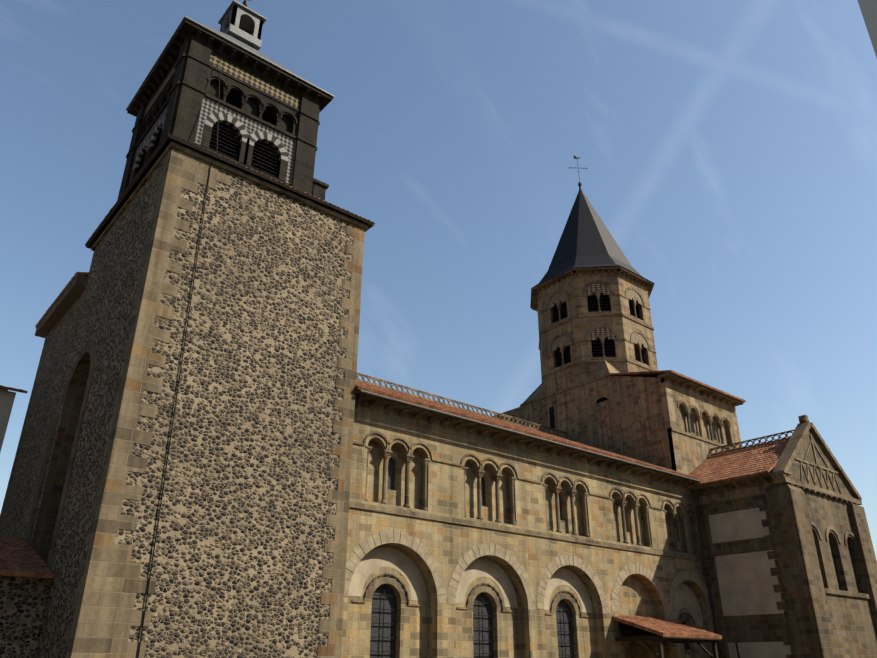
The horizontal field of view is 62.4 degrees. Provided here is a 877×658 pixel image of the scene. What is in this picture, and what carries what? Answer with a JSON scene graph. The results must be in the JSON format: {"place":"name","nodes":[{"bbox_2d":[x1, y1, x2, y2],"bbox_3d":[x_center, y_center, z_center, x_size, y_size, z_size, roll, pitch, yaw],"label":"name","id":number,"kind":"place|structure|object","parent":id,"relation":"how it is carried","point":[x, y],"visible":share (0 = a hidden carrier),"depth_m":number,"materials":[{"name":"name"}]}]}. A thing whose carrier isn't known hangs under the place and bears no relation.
{"place":"outdoors","nodes":[
{"label":"outdoors","id":0,"kind":"place"},
{"bbox_2d":[0,0,876,559],"label":"sky","id":1,"kind":"structure","parent":0,"point":[728,148],"materials":[{"name":"blue"}]},
{"bbox_2d":[493,271,772,505],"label":"octagonal bell tower","id":2,"kind":"structure","parent":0,"point":[603,413],"depth_m":53.49,"materials":[{"name":"beige stone"}]},
{"bbox_2d":[857,0,876,57],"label":"house","id":3,"kind":"structure","parent":0,"point":[868,8],"depth_m":12.12,"materials":[{"name":"tile"}]},
{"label":"forecourt paving","id":4,"kind":"structure","parent":0,"visible":0},
{"bbox_2d":[0,385,27,451],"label":"house","id":5,"kind":"structure","parent":4,"relation":"on","point":[7,397],"depth_m":38.79,"materials":[{"name":"paint"}]},
{"bbox_2d":[0,535,56,657],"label":"outbuilding","id":6,"kind":"structure","parent":4,"relation":"on","point":[27,574],"depth_m":23.84,"materials":[{"name":"stone"}]},
{"bbox_2d":[0,160,353,657],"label":"stone tower wall","id":7,"kind":"structure","parent":4,"relation":"on","point":[241,556],"depth_m":26.57,"materials":[{"name":"beige stone"}]},
{"bbox_2d":[65,141,367,657],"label":"corner quoins","id":8,"kind":"object","parent":4,"relation":"on","point":[107,616],"visible":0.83,"depth_m":25.35,"materials":[{"name":"beige stone"}]},
{"bbox_2d":[114,19,331,216],"bbox_3d":[-10.190,-7.881,34.623,8.000,7.100,7.400,19,-31,-35],"label":"belfry","id":9,"kind":"object","parent":8,"relation":"on","point":[193,80],"visible":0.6,"depth_m":32.83,"materials":[{"name":"black stone"}]},
{"bbox_2d":[133,113,287,169],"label":"voussoirs","id":10,"kind":"object","parent":9,"relation":"on","point":[239,133],"depth_m":32.07,"materials":[{"name":"white stone"}]},
{"bbox_2d":[129,96,295,183],"bbox_3d":[-10.425,-7.238,34.113,6.400,2.500,6.400,19,-31,-35],"label":"white belfry checker","id":11,"kind":"object","parent":9,"relation":"attached to","point":[209,107],"visible":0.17,"depth_m":32.29,"materials":[{"name":"white stone"}]},
{"bbox_2d":[144,54,300,115],"bbox_3d":[-10.409,-10.299,35.534,6.400,0.650,6.400,19,-31,-35],"label":"decorative frieze","id":12,"kind":"object","parent":9,"relation":"on","point":[256,82],"visible":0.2,"depth_m":33.35,"materials":[{"name":"beige stone"}]},
{"bbox_2d":[126,0,334,110],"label":"tower roof","id":13,"kind":"structure","parent":9,"relation":"on","point":[236,16],"depth_m":36.93,"materials":[{"name":"grey metal"}]},
{"bbox_2d":[137,0,691,657],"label":"metalwork","id":14,"kind":"object","parent":4,"relation":"on","point":[175,408],"visible":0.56,"depth_m":28.59,"materials":[{"name":"grey metal"}]},
{"bbox_2d":[25,274,876,657],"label":"transept wall","id":15,"kind":"structure","parent":4,"relation":"on","point":[823,616],"depth_m":39.99,"materials":[{"name":"beige stone"}]},
{"bbox_2d":[35,153,789,638],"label":"roof tiles","id":16,"kind":"object","parent":15,"relation":"on","point":[749,461],"visible":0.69,"depth_m":41.92,"materials":[{"name":"orange tile"}]},
{"bbox_2d":[356,373,794,455],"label":"roof ridge cresting","id":17,"kind":"object","parent":16,"relation":"on","point":[539,425],"visible":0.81,"depth_m":48.04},
{"bbox_2d":[370,458,859,657],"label":"window glass","id":18,"kind":"object","parent":15,"relation":"attached to","point":[389,644],"visible":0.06,"depth_m":31.86,"materials":[{"name":"black glass"}]},
{"bbox_2d":[520,266,861,544],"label":"stone trim","id":19,"kind":"structure","parent":15,"relation":"on","point":[779,473],"depth_m":49.43,"materials":[{"name":"beige stone"}]},
{"bbox_2d":[530,189,654,308],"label":"spire roof","id":20,"kind":"structure","parent":19,"relation":"on","point":[586,240],"depth_m":62.15,"materials":[{"name":"grey stone"}]},
{"bbox_2d":[548,283,648,351],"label":"octagon tympana","id":21,"kind":"object","parent":19,"relation":"attached to","point":[596,332],"visible":0.9,"depth_m":57.88,"materials":[{"name":"stone"}]},
{"bbox_2d":[708,508,793,657],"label":"plaster wall panels","id":22,"kind":"object","parent":15,"relation":"attached to","point":[747,581],"visible":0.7,"depth_m":41.21,"materials":[{"name":"beige paint"}]},
{"bbox_2d":[209,92,716,657],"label":"arched windows","id":23,"kind":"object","parent":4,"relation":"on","point":[225,132],"visible":0.15,"depth_m":32.84,"materials":[{"name":"black"}]},
{"bbox_2d":[137,90,645,366],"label":"louvres","id":24,"kind":"object","parent":23,"relation":"attached to","point":[156,143],"visible":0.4,"depth_m":33.33,"materials":[{"name":"grey wood"}]},
{"bbox_2d":[341,389,713,657],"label":"nave wall","id":25,"kind":"structure","parent":4,"relation":"on","point":[431,627],"depth_m":34.05,"materials":[{"name":"beige stone"}]},
{"bbox_2d":[36,134,743,402],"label":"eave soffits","id":26,"kind":"object","parent":25,"relation":"on","point":[134,183],"visible":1,"depth_m":31.39,"materials":[{"name":"stone"}]},
{"bbox_2d":[349,548,702,626],"bbox_3d":[5.876,12.927,35.483,24.808,2.330,0.001,19,-31,-35],"label":"tympanum plaster","id":27,"kind":"object","parent":25,"relation":"attached to","point":[403,564],"visible":0.77,"depth_m":32.72,"materials":[{"name":"beige paint"}]},
{"bbox_2d":[349,389,704,653],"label":"stone moldings","id":28,"kind":"structure","parent":25,"relation":"attached to","point":[397,582],"depth_m":34.76,"materials":[{"name":"beige stone"}]},
{"bbox_2d":[344,530,711,615],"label":"arches","id":29,"kind":"structure","parent":25,"relation":"attached to","point":[495,550],"depth_m":33.40,"materials":[{"name":"beige stone"}]},
{"bbox_2d":[355,390,720,657],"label":"drain pipes","id":30,"kind":"object","parent":25,"relation":"attached to","point":[362,392],"visible":0.71,"depth_m":37.25,"materials":[{"name":"brown"}]},
{"bbox_2d":[615,636,739,657],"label":"wooden porch frame","id":31,"kind":"object","parent":4,"relation":"on","point":[660,639],"visible":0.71,"depth_m":35.66,"materials":[{"name":"brown wood"}]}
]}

